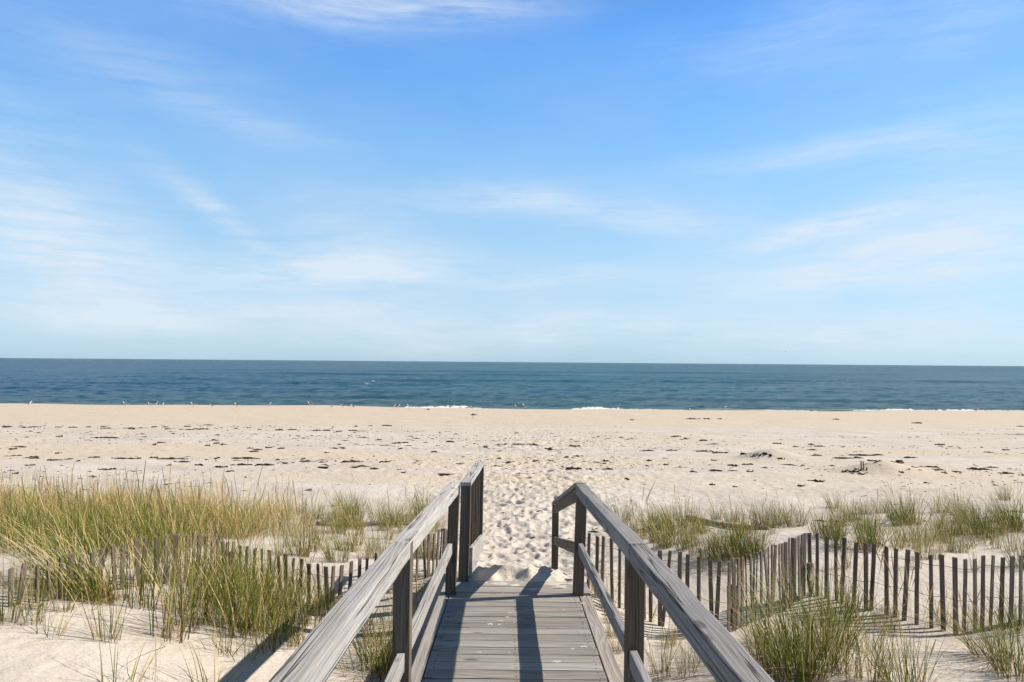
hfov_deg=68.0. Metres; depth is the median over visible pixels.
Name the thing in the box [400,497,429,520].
grass tuft
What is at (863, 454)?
seaweed strand
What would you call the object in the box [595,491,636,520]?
grass tuft
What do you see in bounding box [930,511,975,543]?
grass tuft
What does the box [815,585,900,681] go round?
grass tuft
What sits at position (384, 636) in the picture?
grass tuft
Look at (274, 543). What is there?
grass tuft
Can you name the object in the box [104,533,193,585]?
grass tuft
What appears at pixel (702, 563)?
grass tuft
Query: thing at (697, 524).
grass tuft
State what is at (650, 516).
grass tuft
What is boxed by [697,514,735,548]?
grass tuft
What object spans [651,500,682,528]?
grass tuft
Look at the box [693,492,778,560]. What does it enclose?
grass tuft
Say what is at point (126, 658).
grass tuft
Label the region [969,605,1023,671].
grass tuft
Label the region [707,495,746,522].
grass tuft
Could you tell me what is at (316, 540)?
grass tuft
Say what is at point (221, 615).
grass tuft
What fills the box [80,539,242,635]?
grass tuft
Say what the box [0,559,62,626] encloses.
grass tuft
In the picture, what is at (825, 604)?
grass tuft
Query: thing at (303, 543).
grass tuft
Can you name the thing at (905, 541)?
grass tuft
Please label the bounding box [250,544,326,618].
grass tuft
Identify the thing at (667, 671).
grass tuft
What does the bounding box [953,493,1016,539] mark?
grass tuft
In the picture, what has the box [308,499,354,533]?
grass tuft
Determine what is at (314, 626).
grass tuft
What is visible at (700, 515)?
grass tuft
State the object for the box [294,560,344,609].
grass tuft
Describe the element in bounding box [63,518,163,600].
grass tuft
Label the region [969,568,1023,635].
grass tuft
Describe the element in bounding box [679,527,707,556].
grass tuft
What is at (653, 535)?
grass tuft
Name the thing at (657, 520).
grass tuft
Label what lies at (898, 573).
grass tuft
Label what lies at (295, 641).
grass tuft
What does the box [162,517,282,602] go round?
grass tuft
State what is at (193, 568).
grass tuft
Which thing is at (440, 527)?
grass tuft
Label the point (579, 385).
sea
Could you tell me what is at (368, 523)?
driftwood log
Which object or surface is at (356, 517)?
grass tuft
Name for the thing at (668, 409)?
surf foam
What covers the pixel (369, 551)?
grass tuft
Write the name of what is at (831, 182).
sky
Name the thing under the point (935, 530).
grass tuft
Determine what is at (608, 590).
grass tuft
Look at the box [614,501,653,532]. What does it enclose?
grass tuft
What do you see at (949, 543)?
grass tuft
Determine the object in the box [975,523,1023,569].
grass tuft
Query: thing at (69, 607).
grass tuft
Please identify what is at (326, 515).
grass tuft
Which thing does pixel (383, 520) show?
grass tuft
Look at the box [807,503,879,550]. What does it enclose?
grass tuft
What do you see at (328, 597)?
grass tuft
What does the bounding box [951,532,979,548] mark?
grass tuft
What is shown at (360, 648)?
grass tuft
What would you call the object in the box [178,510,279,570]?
grass tuft
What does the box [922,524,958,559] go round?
grass tuft
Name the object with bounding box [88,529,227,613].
grass tuft
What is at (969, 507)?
grass tuft
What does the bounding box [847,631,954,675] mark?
grass tuft
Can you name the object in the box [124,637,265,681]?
grass tuft
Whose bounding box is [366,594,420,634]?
grass tuft
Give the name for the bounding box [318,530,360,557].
grass tuft
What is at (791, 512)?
grass tuft
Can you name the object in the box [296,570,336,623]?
grass tuft
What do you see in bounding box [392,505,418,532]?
grass tuft
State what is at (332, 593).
grass tuft
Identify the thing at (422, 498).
grass tuft
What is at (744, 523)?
grass tuft
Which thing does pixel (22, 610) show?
grass tuft
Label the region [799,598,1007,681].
grass tuft
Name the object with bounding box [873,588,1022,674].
grass tuft
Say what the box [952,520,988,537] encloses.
grass tuft
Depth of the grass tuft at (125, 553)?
6.77 m
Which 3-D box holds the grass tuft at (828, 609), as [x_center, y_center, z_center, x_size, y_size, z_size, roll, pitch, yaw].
[2.412,2.050,6.173,2.586,0.830,2.090,-1,-2,45]
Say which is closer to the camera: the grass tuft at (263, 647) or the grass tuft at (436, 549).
the grass tuft at (263, 647)
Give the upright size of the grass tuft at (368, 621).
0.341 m
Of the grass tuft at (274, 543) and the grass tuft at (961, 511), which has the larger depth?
the grass tuft at (961, 511)
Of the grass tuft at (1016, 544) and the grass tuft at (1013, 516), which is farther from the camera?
the grass tuft at (1013, 516)
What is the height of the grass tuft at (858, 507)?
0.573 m
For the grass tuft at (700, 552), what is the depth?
9.36 m
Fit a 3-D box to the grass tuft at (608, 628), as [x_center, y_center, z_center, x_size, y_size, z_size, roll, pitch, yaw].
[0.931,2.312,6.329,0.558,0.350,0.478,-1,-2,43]
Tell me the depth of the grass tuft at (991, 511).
12.63 m
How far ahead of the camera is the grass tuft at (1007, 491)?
16.80 m
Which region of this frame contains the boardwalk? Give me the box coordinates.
[268,461,775,681]
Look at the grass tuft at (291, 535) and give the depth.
10.22 m
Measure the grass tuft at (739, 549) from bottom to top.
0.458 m
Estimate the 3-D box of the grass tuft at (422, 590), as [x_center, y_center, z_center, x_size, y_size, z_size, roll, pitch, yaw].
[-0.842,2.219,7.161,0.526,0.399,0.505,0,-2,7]
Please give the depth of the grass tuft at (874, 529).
9.56 m
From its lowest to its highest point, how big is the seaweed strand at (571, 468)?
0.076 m
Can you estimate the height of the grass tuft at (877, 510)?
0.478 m
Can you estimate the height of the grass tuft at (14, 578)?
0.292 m
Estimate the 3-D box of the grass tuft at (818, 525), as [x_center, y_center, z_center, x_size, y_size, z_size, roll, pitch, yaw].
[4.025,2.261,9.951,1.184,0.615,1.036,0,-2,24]
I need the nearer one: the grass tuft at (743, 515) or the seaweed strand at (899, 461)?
the grass tuft at (743, 515)
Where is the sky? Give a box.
[0,0,1023,365]
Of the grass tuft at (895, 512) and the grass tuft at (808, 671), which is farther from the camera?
the grass tuft at (895, 512)
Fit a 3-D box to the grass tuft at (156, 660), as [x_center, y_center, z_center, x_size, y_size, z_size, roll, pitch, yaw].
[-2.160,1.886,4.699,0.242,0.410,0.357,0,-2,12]
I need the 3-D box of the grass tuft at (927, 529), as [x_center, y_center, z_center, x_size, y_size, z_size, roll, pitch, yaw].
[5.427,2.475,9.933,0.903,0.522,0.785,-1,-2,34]
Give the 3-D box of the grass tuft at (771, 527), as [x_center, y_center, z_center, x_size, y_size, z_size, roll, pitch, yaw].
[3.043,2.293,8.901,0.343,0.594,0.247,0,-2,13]
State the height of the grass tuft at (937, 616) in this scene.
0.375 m
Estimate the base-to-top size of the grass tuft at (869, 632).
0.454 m
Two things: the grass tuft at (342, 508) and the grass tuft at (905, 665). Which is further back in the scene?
the grass tuft at (342, 508)
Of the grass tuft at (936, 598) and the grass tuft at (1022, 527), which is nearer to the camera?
the grass tuft at (936, 598)
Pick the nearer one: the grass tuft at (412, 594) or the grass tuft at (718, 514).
the grass tuft at (412, 594)
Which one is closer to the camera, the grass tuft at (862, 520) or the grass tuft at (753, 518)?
the grass tuft at (862, 520)
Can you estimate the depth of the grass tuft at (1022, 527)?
11.22 m
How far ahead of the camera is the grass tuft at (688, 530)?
10.81 m
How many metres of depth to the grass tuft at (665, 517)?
12.82 m
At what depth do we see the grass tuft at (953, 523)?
11.29 m
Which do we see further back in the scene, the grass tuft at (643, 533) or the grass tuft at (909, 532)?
the grass tuft at (643, 533)
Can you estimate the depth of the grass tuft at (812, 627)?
5.57 m
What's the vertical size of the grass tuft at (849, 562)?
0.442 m
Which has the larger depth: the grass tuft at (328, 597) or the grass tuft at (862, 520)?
the grass tuft at (862, 520)
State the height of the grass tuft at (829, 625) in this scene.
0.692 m
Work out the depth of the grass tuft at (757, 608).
5.90 m
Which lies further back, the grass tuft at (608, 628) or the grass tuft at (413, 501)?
the grass tuft at (413, 501)
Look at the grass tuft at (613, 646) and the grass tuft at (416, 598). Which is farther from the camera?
the grass tuft at (416, 598)
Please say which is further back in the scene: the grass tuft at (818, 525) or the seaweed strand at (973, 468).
the seaweed strand at (973, 468)
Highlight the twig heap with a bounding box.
[842,467,867,473]
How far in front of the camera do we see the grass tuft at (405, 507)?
13.86 m
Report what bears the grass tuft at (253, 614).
on the sand
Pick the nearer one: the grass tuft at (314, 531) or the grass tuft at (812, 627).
the grass tuft at (812, 627)
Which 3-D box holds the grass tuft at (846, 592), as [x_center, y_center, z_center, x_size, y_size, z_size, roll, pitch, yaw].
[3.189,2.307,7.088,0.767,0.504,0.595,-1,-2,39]
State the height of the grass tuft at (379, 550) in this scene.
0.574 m
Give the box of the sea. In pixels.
[0,358,1023,410]
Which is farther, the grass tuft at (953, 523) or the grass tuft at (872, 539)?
the grass tuft at (953, 523)
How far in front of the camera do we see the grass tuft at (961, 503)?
12.99 m
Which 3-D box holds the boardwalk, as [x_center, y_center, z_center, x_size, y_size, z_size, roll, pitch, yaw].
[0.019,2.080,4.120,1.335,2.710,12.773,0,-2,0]
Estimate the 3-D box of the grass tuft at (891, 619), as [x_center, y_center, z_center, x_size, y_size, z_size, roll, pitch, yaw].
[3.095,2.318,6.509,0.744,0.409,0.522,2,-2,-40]
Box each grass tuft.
[0,497,125,592]
[0,502,160,594]
[0,505,160,606]
[0,535,143,603]
[0,537,65,624]
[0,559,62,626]
[1,563,28,589]
[1,579,64,616]
[3,557,82,609]
[6,557,153,643]
[18,549,113,612]
[24,589,93,639]
[39,531,153,606]
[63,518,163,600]
[67,617,180,681]
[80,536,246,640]
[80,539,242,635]
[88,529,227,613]
[98,530,151,568]
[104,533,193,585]
[111,506,271,610]
[112,515,243,648]
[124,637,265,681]
[125,530,184,579]
[132,525,230,604]
[132,624,193,681]
[135,550,319,638]
[149,535,303,640]
[150,524,258,585]
[152,519,335,602]
[161,538,331,632]
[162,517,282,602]
[164,525,340,614]
[170,500,293,587]
[176,531,314,626]
[177,605,268,655]
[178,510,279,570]
[203,540,320,638]
[205,618,289,666]
[211,538,323,608]
[219,580,298,654]
[224,579,321,648]
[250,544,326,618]
[251,525,290,555]
[255,539,289,588]
[255,561,337,626]
[256,587,334,639]
[258,513,336,557]
[277,545,325,594]
[282,514,301,546]
[283,493,310,514]
[285,519,318,556]
[292,514,330,548]
[292,549,340,612]
[292,575,347,616]
[294,488,328,519]
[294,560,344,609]
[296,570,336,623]
[299,510,328,544]
[300,522,356,562]
[300,596,422,669]
[305,521,354,552]
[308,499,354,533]
[308,505,376,551]
[313,577,354,610]
[315,486,366,522]
[316,597,386,636]
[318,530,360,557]
[319,502,334,521]
[326,485,369,520]
[328,502,375,528]
[333,487,377,514]
[338,501,387,529]
[338,631,421,681]
[340,509,379,544]
[344,522,379,559]
[345,623,412,678]
[351,518,420,558]
[353,602,391,646]
[354,490,414,527]
[360,491,392,521]
[363,530,380,550]
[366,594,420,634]
[367,508,404,539]
[371,510,393,530]
[372,599,426,655]
[385,584,421,613]
[387,522,440,559]
[388,517,408,538]
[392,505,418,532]
[393,486,418,521]
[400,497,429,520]
[401,488,422,514]
[401,491,431,514]
[412,571,430,607]
[413,565,439,593]
[414,486,430,510]
[414,491,438,510]
[422,537,443,558]
[435,517,445,531]
[585,566,615,597]
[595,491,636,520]
[596,578,624,607]
[598,604,650,636]
[604,613,623,653]
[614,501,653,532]
[623,535,1008,678]
[623,606,683,680]
[625,516,651,539]
[626,497,668,530]
[629,482,654,519]
[630,507,675,542]
[631,510,650,538]
[635,500,700,545]
[638,494,712,533]
[645,508,667,530]
[646,627,706,677]
[647,523,677,549]
[647,601,658,638]
[649,519,677,549]
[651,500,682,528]
[652,617,683,649]
[654,490,701,527]
[655,578,921,681]
[657,518,705,542]
[664,519,699,551]
[665,637,704,671]
[672,509,703,537]
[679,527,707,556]
[681,519,714,545]
[683,513,714,533]
[685,504,711,529]
[687,510,758,560]
[687,540,708,572]
[688,517,725,560]
[689,507,707,528]
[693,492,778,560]
[693,512,775,557]
[697,513,713,534]
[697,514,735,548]
[700,502,778,558]
[704,544,763,573]
[705,498,723,520]
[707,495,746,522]
[709,588,848,681]
[713,548,991,676]
[720,610,789,646]
[721,513,742,543]
[721,535,753,564]
[725,486,797,525]
[729,511,781,553]
[730,573,799,656]
[730,584,855,681]
[732,511,757,533]
[733,502,754,529]
[736,596,845,675]
[748,495,801,526]
[748,508,761,525]
[748,577,861,680]
[756,488,799,525]
[756,512,786,555]
[763,513,785,533]
[764,499,819,526]
[770,606,878,680]
[775,564,918,624]
[788,500,813,524]
[791,491,846,537]
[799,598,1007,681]
[806,496,858,540]
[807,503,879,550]
[813,489,863,508]
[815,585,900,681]
[816,506,886,533]
[822,492,858,525]
[825,493,878,520]
[825,511,891,551]
[826,488,902,546]
[828,508,852,536]
[828,531,860,569]
[830,565,868,610]
[832,481,937,524]
[832,595,896,654]
[835,542,885,620]
[835,587,910,632]
[838,509,896,551]
[846,489,877,513]
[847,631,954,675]
[859,579,908,628]
[865,483,927,525]
[867,489,892,513]
[870,527,911,550]
[870,539,927,568]
[871,488,920,519]
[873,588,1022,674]
[876,551,914,608]
[877,507,915,548]
[878,505,936,542]
[879,485,923,519]
[882,552,933,631]
[893,508,948,545]
[898,520,927,547]
[900,487,952,513]
[901,506,949,553]
[908,525,937,559]
[911,490,986,528]
[911,509,959,541]
[914,551,952,613]
[917,589,1023,681]
[919,583,960,624]
[920,514,966,551]
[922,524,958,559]
[924,493,1015,534]
[924,500,950,528]
[928,502,978,536]
[930,508,977,534]
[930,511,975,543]
[932,520,979,552]
[939,490,971,514]
[942,494,1020,526]
[948,491,970,519]
[950,589,980,632]
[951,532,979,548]
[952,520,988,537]
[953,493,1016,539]
[955,494,978,518]
[958,521,1001,545]
[958,596,996,623]
[961,546,997,570]
[962,495,1013,531]
[966,472,1023,531]
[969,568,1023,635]
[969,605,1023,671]
[971,520,1009,548]
[974,514,1022,551]
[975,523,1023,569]
[976,498,999,522]
[978,491,1023,532]
[987,478,1016,500]
[996,517,1014,535]
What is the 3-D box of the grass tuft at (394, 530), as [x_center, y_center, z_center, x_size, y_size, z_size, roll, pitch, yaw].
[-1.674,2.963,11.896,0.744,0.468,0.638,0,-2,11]
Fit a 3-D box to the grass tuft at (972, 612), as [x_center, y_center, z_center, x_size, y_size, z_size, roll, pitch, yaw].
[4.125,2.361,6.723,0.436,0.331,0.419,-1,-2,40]
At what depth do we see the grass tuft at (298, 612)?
6.38 m
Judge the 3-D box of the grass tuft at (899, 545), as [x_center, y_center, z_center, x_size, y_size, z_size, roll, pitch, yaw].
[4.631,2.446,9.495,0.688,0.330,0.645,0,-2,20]
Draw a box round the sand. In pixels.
[0,403,1023,681]
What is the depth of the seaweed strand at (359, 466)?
22.25 m
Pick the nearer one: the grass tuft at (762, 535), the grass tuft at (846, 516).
the grass tuft at (762, 535)
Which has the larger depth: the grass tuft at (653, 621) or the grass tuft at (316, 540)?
the grass tuft at (316, 540)
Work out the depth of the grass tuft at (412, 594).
6.67 m
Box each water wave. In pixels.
[705,409,765,409]
[790,409,885,410]
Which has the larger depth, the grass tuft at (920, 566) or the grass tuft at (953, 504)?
the grass tuft at (953, 504)
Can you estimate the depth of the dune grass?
9.76 m
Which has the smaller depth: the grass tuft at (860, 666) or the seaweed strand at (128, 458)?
the grass tuft at (860, 666)
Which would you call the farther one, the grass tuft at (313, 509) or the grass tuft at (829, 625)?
the grass tuft at (313, 509)
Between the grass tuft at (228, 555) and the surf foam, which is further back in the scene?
the surf foam
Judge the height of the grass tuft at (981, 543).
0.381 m
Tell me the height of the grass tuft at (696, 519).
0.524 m
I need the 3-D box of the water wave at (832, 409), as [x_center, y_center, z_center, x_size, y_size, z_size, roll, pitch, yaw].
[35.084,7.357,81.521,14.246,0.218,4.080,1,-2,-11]
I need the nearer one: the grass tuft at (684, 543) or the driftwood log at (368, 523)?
the grass tuft at (684, 543)
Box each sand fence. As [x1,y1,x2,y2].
[0,528,446,610]
[586,533,1022,634]
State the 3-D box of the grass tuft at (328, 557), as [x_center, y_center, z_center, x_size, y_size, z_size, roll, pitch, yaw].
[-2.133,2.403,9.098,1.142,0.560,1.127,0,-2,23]
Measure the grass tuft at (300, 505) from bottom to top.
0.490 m
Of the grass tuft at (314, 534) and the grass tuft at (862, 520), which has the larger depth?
the grass tuft at (862, 520)
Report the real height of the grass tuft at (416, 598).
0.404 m
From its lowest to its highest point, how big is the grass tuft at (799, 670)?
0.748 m
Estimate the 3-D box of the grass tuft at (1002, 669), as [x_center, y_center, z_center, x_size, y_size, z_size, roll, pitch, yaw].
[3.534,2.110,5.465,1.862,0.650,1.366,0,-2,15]
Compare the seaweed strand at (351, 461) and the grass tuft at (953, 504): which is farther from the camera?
the seaweed strand at (351, 461)
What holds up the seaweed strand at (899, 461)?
on the sand
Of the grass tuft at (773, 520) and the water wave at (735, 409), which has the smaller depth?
the grass tuft at (773, 520)
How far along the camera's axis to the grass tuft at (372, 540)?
10.98 m
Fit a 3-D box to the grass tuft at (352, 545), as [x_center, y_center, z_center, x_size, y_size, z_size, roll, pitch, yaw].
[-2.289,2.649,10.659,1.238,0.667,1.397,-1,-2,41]
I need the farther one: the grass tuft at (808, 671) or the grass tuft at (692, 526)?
the grass tuft at (692, 526)
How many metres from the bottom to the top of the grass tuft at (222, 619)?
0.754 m
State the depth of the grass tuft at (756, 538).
9.16 m
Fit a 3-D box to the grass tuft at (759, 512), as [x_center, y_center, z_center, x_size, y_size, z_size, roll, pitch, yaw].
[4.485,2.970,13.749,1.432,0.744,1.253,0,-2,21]
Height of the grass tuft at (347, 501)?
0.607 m
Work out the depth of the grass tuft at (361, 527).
11.41 m
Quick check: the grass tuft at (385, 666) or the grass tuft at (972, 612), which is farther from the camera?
the grass tuft at (972, 612)
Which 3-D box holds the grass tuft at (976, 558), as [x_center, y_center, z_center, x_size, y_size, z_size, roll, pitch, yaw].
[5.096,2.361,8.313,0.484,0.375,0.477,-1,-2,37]
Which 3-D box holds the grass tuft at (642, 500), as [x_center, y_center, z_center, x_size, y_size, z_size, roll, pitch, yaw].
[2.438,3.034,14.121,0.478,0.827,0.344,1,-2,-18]
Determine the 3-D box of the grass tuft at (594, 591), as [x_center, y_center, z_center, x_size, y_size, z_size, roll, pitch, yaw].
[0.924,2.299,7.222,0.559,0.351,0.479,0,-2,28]
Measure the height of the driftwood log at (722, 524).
0.326 m
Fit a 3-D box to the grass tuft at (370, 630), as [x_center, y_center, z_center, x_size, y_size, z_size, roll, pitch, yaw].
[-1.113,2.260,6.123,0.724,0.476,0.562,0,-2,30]
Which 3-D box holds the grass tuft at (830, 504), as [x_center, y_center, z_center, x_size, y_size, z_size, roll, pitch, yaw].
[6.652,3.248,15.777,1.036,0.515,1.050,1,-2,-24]
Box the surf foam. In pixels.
[406,405,1020,410]
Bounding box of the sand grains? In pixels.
[449,581,586,674]
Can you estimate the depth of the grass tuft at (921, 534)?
9.53 m
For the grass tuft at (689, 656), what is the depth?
5.74 m
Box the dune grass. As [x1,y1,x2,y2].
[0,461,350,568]
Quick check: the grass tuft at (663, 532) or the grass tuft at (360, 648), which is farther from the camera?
the grass tuft at (663, 532)
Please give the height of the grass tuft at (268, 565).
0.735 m
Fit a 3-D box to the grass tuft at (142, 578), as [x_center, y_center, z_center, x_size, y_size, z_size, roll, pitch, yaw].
[-2.735,1.681,5.920,0.824,0.786,1.513,-1,-2,33]
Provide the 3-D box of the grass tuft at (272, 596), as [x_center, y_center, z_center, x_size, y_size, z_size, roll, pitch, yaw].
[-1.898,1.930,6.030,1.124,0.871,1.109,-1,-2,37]
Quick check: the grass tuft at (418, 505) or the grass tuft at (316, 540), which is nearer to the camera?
the grass tuft at (316, 540)
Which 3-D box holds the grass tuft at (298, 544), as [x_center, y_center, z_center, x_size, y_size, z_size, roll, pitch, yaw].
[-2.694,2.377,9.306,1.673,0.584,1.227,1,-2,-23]
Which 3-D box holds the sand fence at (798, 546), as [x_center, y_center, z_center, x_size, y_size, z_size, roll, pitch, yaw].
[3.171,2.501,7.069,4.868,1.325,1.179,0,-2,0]
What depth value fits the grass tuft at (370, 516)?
13.72 m
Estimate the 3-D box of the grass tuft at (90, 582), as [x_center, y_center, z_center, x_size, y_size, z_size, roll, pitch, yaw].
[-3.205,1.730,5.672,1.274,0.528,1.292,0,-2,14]
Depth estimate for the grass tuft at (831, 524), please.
9.76 m
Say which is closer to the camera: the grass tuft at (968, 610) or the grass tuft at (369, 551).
the grass tuft at (968, 610)
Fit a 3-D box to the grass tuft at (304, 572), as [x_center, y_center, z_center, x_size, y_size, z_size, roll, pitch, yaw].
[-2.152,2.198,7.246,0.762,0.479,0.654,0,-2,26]
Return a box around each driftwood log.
[318,522,408,526]
[687,516,769,529]
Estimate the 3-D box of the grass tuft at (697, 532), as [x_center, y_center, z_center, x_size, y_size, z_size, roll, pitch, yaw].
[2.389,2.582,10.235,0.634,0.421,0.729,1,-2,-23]
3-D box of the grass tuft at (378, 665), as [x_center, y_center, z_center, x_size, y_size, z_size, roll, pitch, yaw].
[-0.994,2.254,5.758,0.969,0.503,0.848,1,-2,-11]
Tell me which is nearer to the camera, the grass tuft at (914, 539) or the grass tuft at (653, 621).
the grass tuft at (653, 621)
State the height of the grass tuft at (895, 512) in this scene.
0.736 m
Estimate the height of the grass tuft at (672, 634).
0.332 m
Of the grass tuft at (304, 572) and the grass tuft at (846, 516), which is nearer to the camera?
the grass tuft at (304, 572)
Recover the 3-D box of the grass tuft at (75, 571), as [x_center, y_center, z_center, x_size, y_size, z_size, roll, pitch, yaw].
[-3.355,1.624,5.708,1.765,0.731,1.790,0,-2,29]
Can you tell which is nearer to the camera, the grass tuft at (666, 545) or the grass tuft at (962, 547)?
the grass tuft at (962, 547)
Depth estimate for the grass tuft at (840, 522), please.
10.38 m
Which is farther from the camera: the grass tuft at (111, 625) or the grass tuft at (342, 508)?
the grass tuft at (342, 508)
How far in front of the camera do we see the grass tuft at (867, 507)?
14.73 m
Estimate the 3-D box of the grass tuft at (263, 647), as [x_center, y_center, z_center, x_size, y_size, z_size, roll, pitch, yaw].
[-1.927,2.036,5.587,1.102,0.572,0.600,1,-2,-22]
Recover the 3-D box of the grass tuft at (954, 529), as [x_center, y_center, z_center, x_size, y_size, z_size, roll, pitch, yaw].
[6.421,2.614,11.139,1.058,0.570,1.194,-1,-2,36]
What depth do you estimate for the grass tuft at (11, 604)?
4.91 m
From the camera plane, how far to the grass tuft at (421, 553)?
10.66 m
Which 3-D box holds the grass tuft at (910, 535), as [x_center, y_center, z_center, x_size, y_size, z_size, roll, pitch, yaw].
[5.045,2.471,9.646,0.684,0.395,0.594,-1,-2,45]
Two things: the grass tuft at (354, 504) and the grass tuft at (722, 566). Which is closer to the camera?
the grass tuft at (722, 566)
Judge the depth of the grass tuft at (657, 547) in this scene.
10.78 m
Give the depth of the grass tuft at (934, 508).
14.76 m
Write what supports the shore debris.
on the sand
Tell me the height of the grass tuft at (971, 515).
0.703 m
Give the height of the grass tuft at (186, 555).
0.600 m
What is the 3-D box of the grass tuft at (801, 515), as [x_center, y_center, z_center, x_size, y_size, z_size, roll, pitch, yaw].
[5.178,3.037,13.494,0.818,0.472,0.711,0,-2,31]
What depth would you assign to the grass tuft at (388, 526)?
12.12 m
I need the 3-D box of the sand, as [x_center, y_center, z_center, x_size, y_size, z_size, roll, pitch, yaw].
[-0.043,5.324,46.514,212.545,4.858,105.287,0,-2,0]
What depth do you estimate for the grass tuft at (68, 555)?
5.92 m
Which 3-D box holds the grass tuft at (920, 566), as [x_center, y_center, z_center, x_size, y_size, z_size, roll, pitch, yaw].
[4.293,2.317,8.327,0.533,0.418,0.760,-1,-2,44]
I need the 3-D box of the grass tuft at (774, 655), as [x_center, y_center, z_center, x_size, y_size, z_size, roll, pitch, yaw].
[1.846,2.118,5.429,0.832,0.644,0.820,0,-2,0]
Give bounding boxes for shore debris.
[0,424,1023,538]
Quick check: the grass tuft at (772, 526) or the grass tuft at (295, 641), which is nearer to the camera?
the grass tuft at (295, 641)
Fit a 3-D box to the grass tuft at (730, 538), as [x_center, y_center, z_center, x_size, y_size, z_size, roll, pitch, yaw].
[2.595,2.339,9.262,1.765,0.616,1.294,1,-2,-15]
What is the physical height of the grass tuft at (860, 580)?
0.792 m
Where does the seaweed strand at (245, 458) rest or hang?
on the sand
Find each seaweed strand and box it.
[112,457,141,458]
[231,457,260,458]
[254,463,273,465]
[340,460,364,462]
[351,465,369,467]
[566,467,581,469]
[849,454,881,455]
[890,460,903,463]
[967,467,989,469]
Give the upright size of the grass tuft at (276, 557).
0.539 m
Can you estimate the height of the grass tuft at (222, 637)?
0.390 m
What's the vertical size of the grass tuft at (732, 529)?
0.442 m
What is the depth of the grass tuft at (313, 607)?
6.77 m
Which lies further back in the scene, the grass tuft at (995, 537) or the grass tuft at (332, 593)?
the grass tuft at (995, 537)
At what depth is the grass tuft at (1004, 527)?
10.92 m
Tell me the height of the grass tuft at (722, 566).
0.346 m
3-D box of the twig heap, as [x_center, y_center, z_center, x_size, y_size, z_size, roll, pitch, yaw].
[9.724,3.661,21.448,0.684,0.208,0.491,0,-2,0]
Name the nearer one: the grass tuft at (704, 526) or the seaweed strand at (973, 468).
the grass tuft at (704, 526)
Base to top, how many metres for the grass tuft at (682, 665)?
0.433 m
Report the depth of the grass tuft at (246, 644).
5.38 m
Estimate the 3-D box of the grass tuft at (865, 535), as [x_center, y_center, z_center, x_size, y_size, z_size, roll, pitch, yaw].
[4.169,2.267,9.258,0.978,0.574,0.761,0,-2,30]
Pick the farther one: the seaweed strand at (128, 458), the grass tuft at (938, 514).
the seaweed strand at (128, 458)
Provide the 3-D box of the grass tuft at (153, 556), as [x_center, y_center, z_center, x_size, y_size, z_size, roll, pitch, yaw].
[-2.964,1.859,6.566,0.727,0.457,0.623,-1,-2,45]
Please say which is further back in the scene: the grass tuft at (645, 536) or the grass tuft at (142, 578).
the grass tuft at (645, 536)
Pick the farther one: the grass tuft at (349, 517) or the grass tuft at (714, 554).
the grass tuft at (349, 517)
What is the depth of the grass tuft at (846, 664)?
5.32 m
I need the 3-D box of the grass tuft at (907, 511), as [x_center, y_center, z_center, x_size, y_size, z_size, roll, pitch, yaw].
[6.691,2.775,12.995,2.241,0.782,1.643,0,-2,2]
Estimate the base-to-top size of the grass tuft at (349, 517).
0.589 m
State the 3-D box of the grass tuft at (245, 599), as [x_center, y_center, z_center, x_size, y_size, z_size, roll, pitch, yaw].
[-2.096,1.962,6.118,1.469,0.730,1.489,1,-2,-21]
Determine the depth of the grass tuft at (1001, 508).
11.93 m
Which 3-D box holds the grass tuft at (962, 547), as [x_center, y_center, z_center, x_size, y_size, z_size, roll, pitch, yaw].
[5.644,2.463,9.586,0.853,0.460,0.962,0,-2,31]
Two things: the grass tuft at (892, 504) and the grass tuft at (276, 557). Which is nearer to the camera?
the grass tuft at (276, 557)
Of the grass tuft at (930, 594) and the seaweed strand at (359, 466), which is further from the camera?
the seaweed strand at (359, 466)
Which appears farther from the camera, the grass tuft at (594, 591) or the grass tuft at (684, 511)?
the grass tuft at (684, 511)
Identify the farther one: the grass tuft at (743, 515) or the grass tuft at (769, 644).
the grass tuft at (743, 515)
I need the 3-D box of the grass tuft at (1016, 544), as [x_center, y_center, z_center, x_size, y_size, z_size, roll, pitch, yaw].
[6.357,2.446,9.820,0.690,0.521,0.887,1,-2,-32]
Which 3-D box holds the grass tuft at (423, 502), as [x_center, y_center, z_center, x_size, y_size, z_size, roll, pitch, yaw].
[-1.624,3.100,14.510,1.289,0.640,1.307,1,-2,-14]
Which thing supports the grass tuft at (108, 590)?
on the sand
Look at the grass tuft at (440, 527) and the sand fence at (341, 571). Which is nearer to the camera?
the sand fence at (341, 571)
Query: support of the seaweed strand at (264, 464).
on the sand
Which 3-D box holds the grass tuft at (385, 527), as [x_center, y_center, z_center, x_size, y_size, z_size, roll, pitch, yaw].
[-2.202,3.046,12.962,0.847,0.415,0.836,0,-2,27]
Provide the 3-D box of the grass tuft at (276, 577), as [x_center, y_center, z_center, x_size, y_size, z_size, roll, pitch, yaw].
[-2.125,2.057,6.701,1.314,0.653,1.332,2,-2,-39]
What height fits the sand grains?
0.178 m
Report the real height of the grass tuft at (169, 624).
0.924 m
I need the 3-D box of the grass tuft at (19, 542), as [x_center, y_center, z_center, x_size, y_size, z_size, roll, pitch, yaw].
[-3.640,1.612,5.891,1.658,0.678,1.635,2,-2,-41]
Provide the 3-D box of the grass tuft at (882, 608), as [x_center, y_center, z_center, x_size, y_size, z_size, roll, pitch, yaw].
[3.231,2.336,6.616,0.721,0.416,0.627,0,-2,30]
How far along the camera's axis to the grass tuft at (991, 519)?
11.25 m
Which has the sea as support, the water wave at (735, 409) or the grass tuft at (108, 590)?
the water wave at (735, 409)
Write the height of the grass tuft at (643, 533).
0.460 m
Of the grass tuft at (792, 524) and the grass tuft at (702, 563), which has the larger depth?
the grass tuft at (792, 524)
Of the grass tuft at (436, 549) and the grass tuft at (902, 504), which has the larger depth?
the grass tuft at (902, 504)

